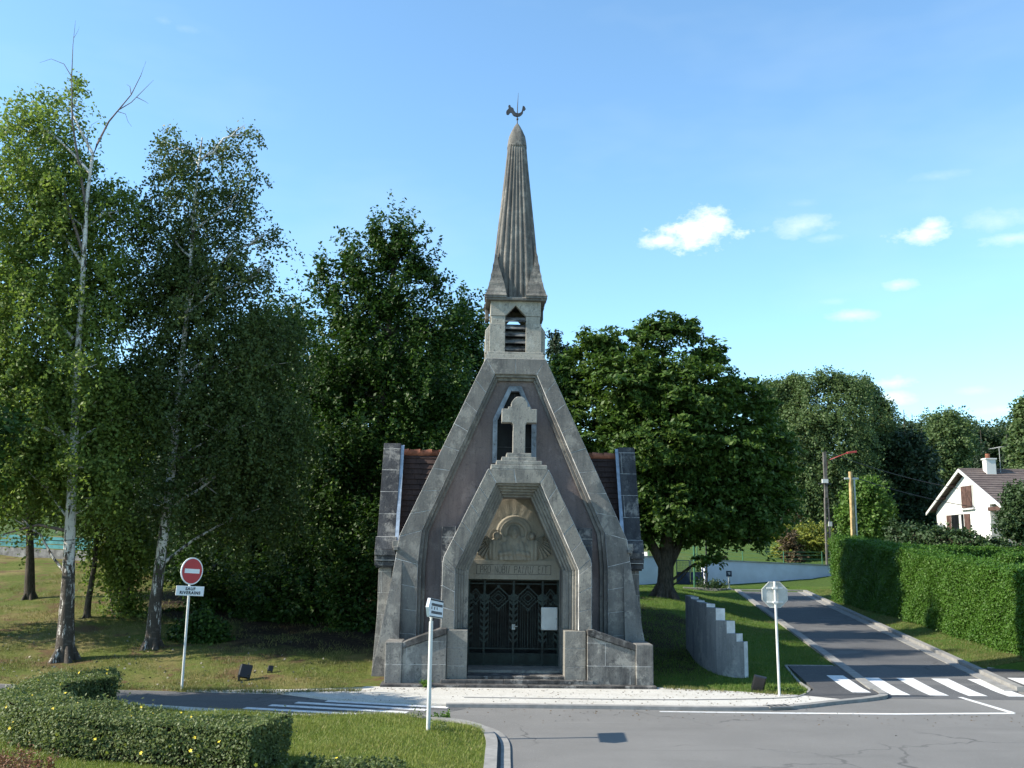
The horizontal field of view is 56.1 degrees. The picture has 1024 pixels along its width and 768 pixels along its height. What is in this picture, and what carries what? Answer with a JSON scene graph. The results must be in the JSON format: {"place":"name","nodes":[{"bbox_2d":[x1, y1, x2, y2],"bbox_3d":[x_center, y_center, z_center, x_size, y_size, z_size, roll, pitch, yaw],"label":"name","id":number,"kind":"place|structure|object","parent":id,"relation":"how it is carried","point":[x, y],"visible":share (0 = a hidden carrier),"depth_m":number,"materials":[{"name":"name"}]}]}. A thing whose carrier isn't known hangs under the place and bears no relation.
{"place":"outdoors","nodes":[
{"label":"outdoors","id":0,"kind":"place"},
{"bbox_2d":[0,564,375,691],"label":"bank grass","id":1,"kind":"structure","parent":0,"point":[173,676],"depth_m":26.33,"materials":[{"name":"green plant"}]},
{"bbox_2d":[0,684,465,714],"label":"road","id":2,"kind":"structure","parent":0,"point":[237,701],"depth_m":21.34,"materials":[{"name":"grey asphalt"}]},
{"bbox_2d":[243,707,356,713],"bbox_3d":[-4.170,6.873,20.134,3.153,0.004,0.207,-1,-10,13],"label":"road marking","id":3,"kind":"object","parent":2,"relation":"on","point":[290,709],"visible":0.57,"depth_m":20.25,"materials":[{"name":"paint"}]},
{"bbox_2d":[269,704,407,712],"bbox_3d":[-3.736,6.952,20.553,3.140,0.004,0.207,-1,-10,13],"label":"road marking","id":4,"kind":"object","parent":2,"relation":"on","point":[335,708],"visible":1,"depth_m":20.56,"materials":[{"name":"paint"}]},
{"bbox_2d":[296,702,426,710],"bbox_3d":[-3.312,7.023,20.932,3.050,0.004,0.207,-2,-10,14],"label":"road marking","id":5,"kind":"object","parent":2,"relation":"on","point":[360,706],"visible":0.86,"depth_m":20.90,"materials":[{"name":"paint"}]},
{"bbox_2d":[325,700,448,707],"bbox_3d":[-2.778,7.085,21.242,2.866,0.004,0.207,-2,-10,14],"label":"road marking","id":6,"kind":"object","parent":2,"relation":"on","point":[386,704],"visible":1,"depth_m":21.22,"materials":[{"name":"paint"}]},
{"bbox_2d":[0,704,485,767],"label":"verge","id":7,"kind":"structure","parent":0,"point":[483,746],"depth_m":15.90,"materials":[{"name":"green plant"}]},
{"bbox_2d":[0,741,60,767],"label":"rusty shrub","id":8,"kind":"object","parent":7,"relation":"on","point":[4,760],"visible":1,"depth_m":13.41,"materials":[{"name":"plant"}]},
{"bbox_2d":[0,665,297,767],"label":"flowering hedge","id":9,"kind":"object","parent":7,"relation":"on","point":[85,715],"visible":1,"depth_m":14.67,"materials":[{"name":"green plant"}]},
{"bbox_2d":[281,752,406,767],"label":"plant","id":10,"kind":"object","parent":7,"relation":"on","point":[314,761],"visible":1,"depth_m":14.08,"materials":[{"name":"green plant"}]},
{"bbox_2d":[426,598,443,730],"bbox_3d":[-1.487,5.224,17.526,0.154,2.612,1.042,-1,-10,11],"label":"direction sign","id":11,"kind":"object","parent":7,"relation":"on","point":[434,608],"visible":0.96,"depth_m":17.54,"materials":[{"name":"white metal"}]},
{"bbox_2d":[425,719,448,731],"bbox_3d":[-1.305,6.182,17.361,0.372,0.273,0.501,9,-13,-39],"label":"weed tuft","id":12,"kind":"object","parent":7,"relation":"on","point":[441,725],"visible":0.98,"depth_m":17.32,"materials":[{"name":"green plant"}]},
{"bbox_2d":[187,686,834,705],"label":"gravel forecourt","id":13,"kind":"structure","parent":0,"point":[441,697],"depth_m":22.48,"materials":[{"name":"white gravel"}]},
{"bbox_2d":[464,665,810,699],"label":"kerb","id":14,"kind":"structure","parent":13,"relation":"on","point":[799,681],"depth_m":22.14,"materials":[{"name":"concrete"}]},
{"bbox_2d":[446,689,887,710],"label":"kerb","id":15,"kind":"structure","parent":13,"relation":"on","point":[882,694],"depth_m":21.06,"materials":[{"name":"concrete"}]},
{"bbox_2d":[761,581,787,695],"bbox_3d":[6.431,6.289,23.288,0.628,2.940,0.110,0,-10,0],"label":"stop sign","id":16,"kind":"object","parent":13,"relation":"on","point":[775,594],"visible":0.98,"depth_m":23.49,"materials":[{"name":"grey metal"}]},
{"bbox_2d":[765,704,793,707],"bbox_3d":[5.930,7.171,21.374,0.600,0.030,0.320,4,-10,-16],"label":"drain grate","id":17,"kind":"object","parent":13,"relation":"on","point":[779,706],"visible":1,"depth_m":21.29,"materials":[{"name":"metal"}]},
{"bbox_2d":[0,492,1023,693],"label":"ground","id":18,"kind":"structure","parent":0,"point":[12,574],"depth_m":29.03,"materials":[{"name":"green plant"}]},
{"bbox_2d":[0,403,36,489],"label":"lime tree","id":19,"kind":"object","parent":18,"relation":"on","point":[7,429],"visible":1,"depth_m":21.04,"materials":[{"name":"green plant"}]},
{"bbox_2d":[0,438,63,599],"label":"young tree","id":20,"kind":"object","parent":18,"relation":"on","point":[29,588],"visible":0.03,"depth_m":34.74,"materials":[{"name":"green plant"}]},
{"bbox_2d":[7,358,62,539],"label":"woodland tree","id":21,"kind":"object","parent":18,"relation":"on","point":[35,534],"depth_m":53.12,"materials":[{"name":"green plant"}]},
{"bbox_2d":[0,534,92,560],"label":"board fence","id":22,"kind":"object","parent":18,"relation":"on","point":[43,553],"visible":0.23,"depth_m":44.82,"materials":[{"name":"wood"}]},
{"bbox_2d":[0,20,188,663],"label":"birch tree","id":23,"kind":"object","parent":18,"relation":"on","point":[68,423],"visible":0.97,"depth_m":27.73,"materials":[{"name":"green plant"}]},
{"bbox_2d":[52,419,163,618],"bbox_3d":[-13.430,4.289,31.492,3.593,6.969,3.760,1,-10,0],"label":"young tree","id":24,"kind":"object","parent":18,"relation":"on","point":[87,609],"visible":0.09,"depth_m":31.07,"materials":[{"name":"green plant"}]},
{"bbox_2d":[48,359,191,543],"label":"woodland tree","id":25,"kind":"object","parent":18,"relation":"on","point":[56,531],"visible":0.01,"depth_m":48.71,"materials":[{"name":"green plant"}]},
{"bbox_2d":[75,515,176,618],"bbox_3d":[-12.831,6.010,31.902,3.453,3.605,2.826,1,-10,0],"label":"hazel shrub","id":26,"kind":"object","parent":18,"relation":"on","point":[123,603],"visible":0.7,"depth_m":31.42,"materials":[{"name":"green plant"}]},
{"bbox_2d":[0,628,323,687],"bbox_3d":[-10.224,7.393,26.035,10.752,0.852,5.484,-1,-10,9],"label":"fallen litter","id":27,"kind":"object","parent":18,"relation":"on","point":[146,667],"visible":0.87,"depth_m":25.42,"materials":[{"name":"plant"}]},
{"bbox_2d":[124,454,230,572],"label":"woodland tree","id":28,"kind":"object","parent":18,"relation":"on","point":[158,513],"visible":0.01,"depth_m":42.15,"materials":[{"name":"green plant"}]},
{"bbox_2d":[175,557,203,690],"bbox_3d":[-7.801,5.843,23.044,0.131,3.304,0.728,-7,-13,38],"label":"no entry sign","id":29,"kind":"object","parent":18,"relation":"on","point":[191,572],"visible":1,"depth_m":23.16,"materials":[{"name":"white metal"}]},
{"bbox_2d":[162,603,235,645],"bbox_3d":[-9.237,7.142,28.461,2.160,1.309,1.616,1,-10,0],"label":"leafy shrub","id":30,"kind":"object","parent":18,"relation":"on","point":[204,626],"visible":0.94,"depth_m":28.16,"materials":[{"name":"green plant"}]},
{"bbox_2d":[118,702,309,714],"bbox_3d":[-21.133,7.174,23.052,38.770,0.060,1.218,-1,-10,11],"label":"gravel strip","id":31,"kind":"object","parent":18,"relation":"on","point":[191,708],"visible":0.05,"depth_m":20.34,"materials":[{"name":"gravel"}]},
{"bbox_2d":[94,118,334,650],"bbox_3d":[-9.171,-0.315,29.618,7.449,16.676,4.849,4,-10,-17],"label":"birch tree","id":32,"kind":"object","parent":18,"relation":"on","point":[197,293],"visible":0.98,"depth_m":29.02,"materials":[{"name":"green plant"}]},
{"bbox_2d":[237,664,252,681],"bbox_3d":[-6.710,7.256,24.156,0.382,0.416,0.291,4,-10,-20],"label":"floodlight","id":33,"kind":"object","parent":18,"relation":"on","point":[245,671],"visible":0.98,"depth_m":24.09,"materials":[{"name":"black metal"}]},
{"bbox_2d":[142,277,354,620],"bbox_3d":[-10.009,2.043,38.239,10.821,14.521,12.514,1,-10,0],"label":"hornbeam tree","id":34,"kind":"object","parent":18,"relation":"on","point":[224,599],"visible":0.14,"depth_m":34.79,"materials":[{"name":"green plant"}]},
{"bbox_2d":[217,189,483,633],"bbox_3d":[-5.024,0.510,33.712,9.576,15.572,6.834,1,-10,0],"label":"hornbeam tree","id":35,"kind":"object","parent":18,"relation":"on","point":[339,588],"visible":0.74,"depth_m":33.55,"materials":[{"name":"green plant"}]},
{"bbox_2d":[307,310,418,534],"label":"woodland tree","id":36,"kind":"object","parent":18,"relation":"on","point":[401,334],"visible":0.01,"depth_m":49.68,"materials":[{"name":"green plant"}]},
{"bbox_2d":[15,678,797,694],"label":"edge grass","id":37,"kind":"structure","parent":18,"relation":"on","point":[192,688],"depth_m":22.76,"materials":[{"name":"plant"}]},
{"bbox_2d":[362,280,489,521],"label":"hornbeam tree","id":38,"kind":"object","parent":18,"relation":"on","point":[476,342],"visible":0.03,"depth_m":42.40,"materials":[{"name":"green plant"}]},
{"bbox_2d":[371,101,656,688],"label":"chapel","id":39,"kind":"structure","parent":18,"relation":"on","point":[545,513],"depth_m":26.02,"materials":[{"name":"stone"}]},
{"bbox_2d":[492,386,536,462],"bbox_3d":[0.071,1.138,26.523,1.200,2.140,0.285,1,-10,-2],"label":"window","id":40,"kind":"structure","parent":39,"relation":"in","point":[502,433],"depth_m":26.55,"materials":[{"name":"glass"}]},
{"bbox_2d":[541,607,557,629],"bbox_3d":[1.018,6.393,26.141,0.450,0.610,0.065,1,-10,-2],"label":"notice board","id":41,"kind":"object","parent":39,"relation":"attached to","point":[549,618],"visible":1,"depth_m":26.12,"materials":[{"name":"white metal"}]},
{"bbox_2d":[542,609,556,628],"bbox_3d":[1.018,6.390,26.123,0.400,0.540,0.004,1,-10,-2],"label":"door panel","id":42,"kind":"structure","parent":41,"relation":"in","point":[549,616],"depth_m":26.12,"materials":[{"name":"white"}]},
{"bbox_2d":[545,328,588,428],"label":"conifer tree","id":43,"kind":"object","parent":18,"relation":"on","point":[555,346],"visible":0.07,"depth_m":50.91,"materials":[{"name":"green plant"}]},
{"bbox_2d":[639,556,657,584],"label":"boundary wall","id":44,"kind":"structure","parent":18,"relation":"on","point":[648,573],"depth_m":56.64,"materials":[{"name":"paint"}]},
{"bbox_2d":[549,309,810,600],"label":"chestnut tree","id":45,"kind":"object","parent":18,"relation":"on","point":[708,473],"visible":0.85,"depth_m":40.65,"materials":[{"name":"green plant"}]},
{"bbox_2d":[693,546,695,587],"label":"marker post","id":46,"kind":"object","parent":18,"relation":"on","point":[694,568],"visible":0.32,"depth_m":55.16,"materials":[{"name":"metal"}]},
{"bbox_2d":[690,576,729,590],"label":"weed tuft","id":47,"kind":"object","parent":18,"relation":"on","point":[714,584],"visible":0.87,"depth_m":55.69,"materials":[{"name":"green plant"}]},
{"bbox_2d":[685,595,748,677],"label":"stepped wall","id":48,"kind":"structure","parent":18,"relation":"on","point":[716,643],"depth_m":26.26,"materials":[{"name":"concrete"}]},
{"bbox_2d":[726,571,731,588],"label":"info sign","id":49,"kind":"object","parent":18,"relation":"on","point":[728,574],"visible":1,"depth_m":55.51,"materials":[{"name":"white metal"}]},
{"bbox_2d":[639,585,832,694],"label":"bank grass","id":50,"kind":"structure","parent":18,"relation":"on","point":[736,628],"depth_m":30.14,"materials":[{"name":"green plant"}]},
{"bbox_2d":[648,543,829,563],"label":"wire fence","id":51,"kind":"object","parent":18,"relation":"on","point":[748,553],"visible":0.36,"depth_m":62.55,"materials":[{"name":"metal"}]},
{"bbox_2d":[683,587,802,590],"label":"kerb","id":52,"kind":"structure","parent":18,"relation":"on","point":[714,589],"depth_m":55.35,"materials":[{"name":"concrete"}]},
{"bbox_2d":[751,674,766,691],"bbox_3d":[6.132,7.447,23.831,0.388,0.455,0.234,-2,-10,15],"label":"floodlight","id":53,"kind":"object","parent":18,"relation":"on","point":[758,682],"visible":0.77,"depth_m":23.75,"materials":[{"name":"black metal"}]},
{"bbox_2d":[701,560,830,584],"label":"boundary wall","id":54,"kind":"structure","parent":18,"relation":"on","point":[743,572],"depth_m":58.08,"materials":[{"name":"paint"}]},
{"bbox_2d":[676,560,703,584],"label":"driveway gate","id":55,"kind":"structure","parent":54,"relation":"attached to","point":[686,578],"depth_m":56.97,"materials":[{"name":"metal"}]},
{"bbox_2d":[746,370,823,523],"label":"weeping birch","id":56,"kind":"object","parent":18,"relation":"on","point":[785,389],"visible":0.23,"depth_m":86.25,"materials":[{"name":"green plant"}]},
{"bbox_2d":[766,684,807,693],"bbox_3d":[6.825,7.627,23.878,0.949,0.253,1.250,1,-10,0],"label":"weed tuft","id":57,"kind":"object","parent":18,"relation":"on","point":[790,689],"visible":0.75,"depth_m":23.74,"materials":[{"name":"green plant"}]},
{"bbox_2d":[771,524,804,541],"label":"garden shrub","id":58,"kind":"object","parent":18,"relation":"on","point":[788,527],"visible":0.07,"depth_m":72.54,"materials":[{"name":"green plant"}]},
{"bbox_2d":[776,527,809,562],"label":"garden shrub","id":59,"kind":"object","parent":18,"relation":"on","point":[796,556],"visible":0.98,"depth_m":63.79,"materials":[{"name":"brown plant"}]},
{"bbox_2d":[788,499,813,524],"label":"garden shrub","id":60,"kind":"object","parent":18,"relation":"on","point":[799,516],"visible":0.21,"depth_m":82.96,"materials":[{"name":"green plant"}]},
{"bbox_2d":[769,518,833,559],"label":"garden shrub","id":61,"kind":"object","parent":18,"relation":"on","point":[812,541],"visible":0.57,"depth_m":64.64,"materials":[{"name":"green plant"}]},
{"bbox_2d":[735,589,880,689],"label":"kerb","id":62,"kind":"structure","parent":18,"relation":"on","point":[835,661],"depth_m":31.87,"materials":[{"name":"concrete"}]},
{"bbox_2d":[787,665,832,665],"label":"kerb","id":63,"kind":"structure","parent":18,"relation":"on","point":[809,665],"depth_m":28.02,"materials":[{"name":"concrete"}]},
{"bbox_2d":[775,365,897,534],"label":"weeping birch","id":64,"kind":"object","parent":18,"relation":"on","point":[828,425],"visible":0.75,"depth_m":83.22,"materials":[{"name":"green plant"}]},
{"bbox_2d":[819,451,856,564],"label":"utility pole","id":65,"kind":"object","parent":18,"relation":"on","point":[825,479],"visible":0.88,"depth_m":61.62,"materials":[{"name":"wood"}]},
{"bbox_2d":[825,451,958,488],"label":"power cable","id":66,"kind":"object","parent":65,"relation":"attached to","point":[889,472],"visible":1,"depth_m":66.12,"materials":[{"name":"rubber"}]},
{"bbox_2d":[844,472,858,536],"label":"utility pole","id":67,"kind":"object","parent":18,"relation":"on","point":[853,515],"visible":0.65,"depth_m":62.03,"materials":[{"name":"wood"}]},
{"bbox_2d":[853,477,972,506],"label":"power cable","id":68,"kind":"object","parent":67,"relation":"attached to","point":[913,494],"visible":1,"depth_m":65.20,"materials":[{"name":"rubber"}]},
{"bbox_2d":[829,474,901,540],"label":"round tree","id":69,"kind":"object","parent":18,"relation":"on","point":[875,511],"visible":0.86,"depth_m":74.59,"materials":[{"name":"green plant"}]},
{"bbox_2d":[834,373,905,517],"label":"weeping birch","id":70,"kind":"object","parent":18,"relation":"on","point":[892,425],"visible":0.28,"depth_m":87.51,"materials":[{"name":"green plant"}]},
{"bbox_2d":[880,423,946,529],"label":"woodland tree","id":71,"kind":"object","parent":18,"relation":"on","point":[915,458],"visible":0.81,"depth_m":84.36,"materials":[{"name":"green plant"}]},
{"bbox_2d":[803,590,1023,691],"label":"kerb","id":72,"kind":"structure","parent":18,"relation":"on","point":[994,676],"depth_m":31.42,"materials":[{"name":"concrete"}]},
{"bbox_2d":[807,589,1023,667],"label":"verge grass","id":73,"kind":"structure","parent":18,"relation":"on","point":[984,659],"depth_m":31.91,"materials":[{"name":"plant"}]},
{"bbox_2d":[826,532,1023,658],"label":"clipped hedge","id":74,"kind":"object","parent":18,"relation":"on","point":[969,598],"visible":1,"depth_m":35.82,"materials":[{"name":"green plant"}]},
{"bbox_2d":[912,404,986,486],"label":"woodland tree","id":75,"kind":"object","parent":18,"relation":"on","point":[949,436],"visible":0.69,"depth_m":116.97,"materials":[{"name":"green plant"}]},
{"bbox_2d":[881,514,1023,550],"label":"rough hedge","id":76,"kind":"object","parent":18,"relation":"on","point":[906,532],"visible":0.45,"depth_m":57.26,"materials":[{"name":"green plant"}]},
{"bbox_2d":[897,405,1012,435],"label":"distant wood","id":77,"kind":"object","parent":18,"relation":"on","point":[920,423],"visible":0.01,"depth_m":156.40,"materials":[{"name":"plant"}]},
{"bbox_2d":[899,541,1023,559],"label":"clipped hedge","id":78,"kind":"object","parent":18,"relation":"on","point":[981,550],"visible":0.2,"depth_m":53.43,"materials":[{"name":"green plant"}]},
{"bbox_2d":[926,446,1023,545],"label":"house","id":79,"kind":"structure","parent":18,"relation":"on","point":[979,489],"depth_m":71.19,"materials":[{"name":"white paint"}]},
{"bbox_2d":[946,513,970,531],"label":"window","id":80,"kind":"structure","parent":79,"relation":"in","point":[963,519],"depth_m":72.56,"materials":[{"name":"brown wood"}]},
{"bbox_2d":[960,485,974,509],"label":"window","id":81,"kind":"structure","parent":79,"relation":"in","point":[967,498],"depth_m":71.31,"materials":[{"name":"brown wood"}]},
{"bbox_2d":[971,430,997,468],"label":"fir tree","id":82,"kind":"object","parent":18,"relation":"on","point":[977,463],"visible":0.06,"depth_m":125.26,"materials":[{"name":"green plant"}]},
{"bbox_2d":[967,422,1008,468],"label":"woodland tree","id":83,"kind":"object","parent":18,"relation":"on","point":[993,438],"visible":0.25,"depth_m":134.02,"materials":[{"name":"green plant"}]},
{"bbox_2d":[982,424,1011,438],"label":"woodland tree","id":84,"kind":"object","parent":18,"relation":"on","point":[1002,428],"visible":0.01,"depth_m":140.24,"materials":[{"name":"green plant"}]},
{"bbox_2d":[997,429,1011,468],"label":"fir tree","id":85,"kind":"object","parent":18,"relation":"on","point":[1002,460],"visible":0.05,"depth_m":130.23,"materials":[{"name":"green plant"}]},
{"bbox_2d":[990,478,1023,544],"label":"garden tree","id":86,"kind":"object","parent":18,"relation":"on","point":[1009,520],"visible":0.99,"depth_m":61.15,"materials":[{"name":"green plant"}]},
{"bbox_2d":[992,549,1023,565],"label":"clipped hedge","id":87,"kind":"object","parent":18,"relation":"on","point":[1015,556],"visible":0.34,"depth_m":49.38,"materials":[{"name":"green plant"}]},
{"bbox_2d":[1001,390,1023,468],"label":"woodland tree","id":88,"kind":"object","parent":18,"relation":"on","point":[1014,451],"visible":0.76,"depth_m":90.58,"materials":[{"name":"green plant"}]},
{"bbox_2d":[0,0,1023,457],"label":"sky","id":89,"kind":"structure","parent":0,"point":[839,184],"materials":[{"name":"blue"}]},
{"bbox_2d":[1,684,1023,767],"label":"road","id":90,"kind":"structure","parent":0,"point":[588,738],"depth_m":18.13,"materials":[{"name":"grey asphalt"}]},
{"bbox_2d":[362,712,497,767],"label":"kerb","id":91,"kind":"structure","parent":90,"relation":"on","point":[490,759],"depth_m":16.76,"materials":[{"name":"concrete"}]},
{"bbox_2d":[431,709,450,717],"bbox_3d":[-1.427,6.653,19.225,0.422,0.262,0.435,1,-10,0],"label":"weed tuft","id":92,"kind":"object","parent":90,"relation":"on","point":[447,714],"visible":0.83,"depth_m":19.13,"materials":[{"name":"green plant"}]},
{"bbox_2d":[488,727,510,767],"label":"gutter","id":93,"kind":"object","parent":90,"relation":"on","point":[505,749],"visible":0.6,"depth_m":16.57,"materials":[{"name":"concrete"}]},
{"bbox_2d":[660,711,1014,714],"bbox_3d":[7.158,7.174,20.923,7.919,0.004,0.313,1,-10,-3],"label":"road marking","id":94,"kind":"object","parent":90,"relation":"on","point":[844,713],"visible":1,"depth_m":20.87,"materials":[{"name":"paint"}]},
{"bbox_2d":[959,697,1014,712],"bbox_3d":[11.057,7.485,22.405,0.142,0.004,2.352,1,-10,-2],"label":"road marking","id":95,"kind":"object","parent":90,"relation":"on","point":[987,705],"visible":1,"depth_m":22.28,"materials":[{"name":"paint"}]},
{"bbox_2d":[337,688,1022,735],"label":"gutter litter","id":96,"kind":"object","parent":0,"point":[642,703],"visible":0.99,"depth_m":22.15,"materials":[{"name":"brown plant"}]},
{"bbox_2d":[788,666,878,695],"bbox_3d":[8.487,7.943,25.541,1.892,0.297,5.312,-1,-10,12],"label":"pavement apron","id":97,"kind":"object","parent":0,"point":[817,680],"visible":0.7,"depth_m":25.55,"materials":[{"name":"grey asphalt"}]},
{"bbox_2d":[827,675,870,692],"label":"road marking","id":98,"kind":"object","parent":97,"relation":"on","point":[846,683],"visible":1,"depth_m":25.02,"materials":[{"name":"paint"}]},
{"bbox_2d":[805,695,864,698],"bbox_3d":[7.920,7.555,22.915,1.850,0.150,0.600,1,-10,0],"label":"pavement apron","id":99,"kind":"object","parent":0,"point":[838,697],"visible":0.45,"depth_m":23.02,"materials":[{"name":"concrete"}]},
{"bbox_2d":[743,591,1023,699],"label":"side road","id":100,"kind":"structure","parent":0,"point":[863,650],"depth_m":31.28,"materials":[{"name":"grey asphalt"}]},
{"bbox_2d":[866,678,908,694],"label":"road marking","id":101,"kind":"object","parent":100,"relation":"on","point":[885,686],"visible":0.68,"depth_m":24.93,"materials":[{"name":"paint"}]},
{"bbox_2d":[799,592,1016,691],"bbox_3d":[14.622,9.925,39.724,0.300,1.408,30.625,0,-10,7],"label":"gutter","id":102,"kind":"object","parent":100,"relation":"on","point":[958,666],"visible":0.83,"depth_m":31.71,"materials":[{"name":"concrete"}]},
{"bbox_2d":[897,678,948,695],"bbox_3d":[10.684,7.893,25.061,0.458,0.082,2.719,0,-10,5],"label":"road marking","id":103,"kind":"object","parent":100,"relation":"on","point":[918,685],"visible":1,"depth_m":25.00,"materials":[{"name":"paint"}]},
{"bbox_2d":[931,678,985,695],"bbox_3d":[11.644,7.907,25.061,0.458,0.082,2.719,0,-10,5],"label":"road marking","id":104,"kind":"object","parent":100,"relation":"on","point":[951,684],"visible":1,"depth_m":25.05,"materials":[{"name":"paint"}]},
{"bbox_2d":[968,679,1023,696],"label":"road marking","id":105,"kind":"object","parent":100,"relation":"on","point":[994,688],"visible":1,"depth_m":24.85,"materials":[{"name":"paint"}]},
{"bbox_2d":[983,668,1023,685],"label":"pavement apron","id":106,"kind":"object","parent":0,"point":[1008,673],"visible":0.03,"depth_m":27.16,"materials":[{"name":"concrete"}]},
{"bbox_2d":[1009,678,1023,683],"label":"road marking","id":107,"kind":"object","parent":106,"relation":"on","point":[1020,680],"visible":1,"depth_m":26.12,"materials":[{"name":"paint"}]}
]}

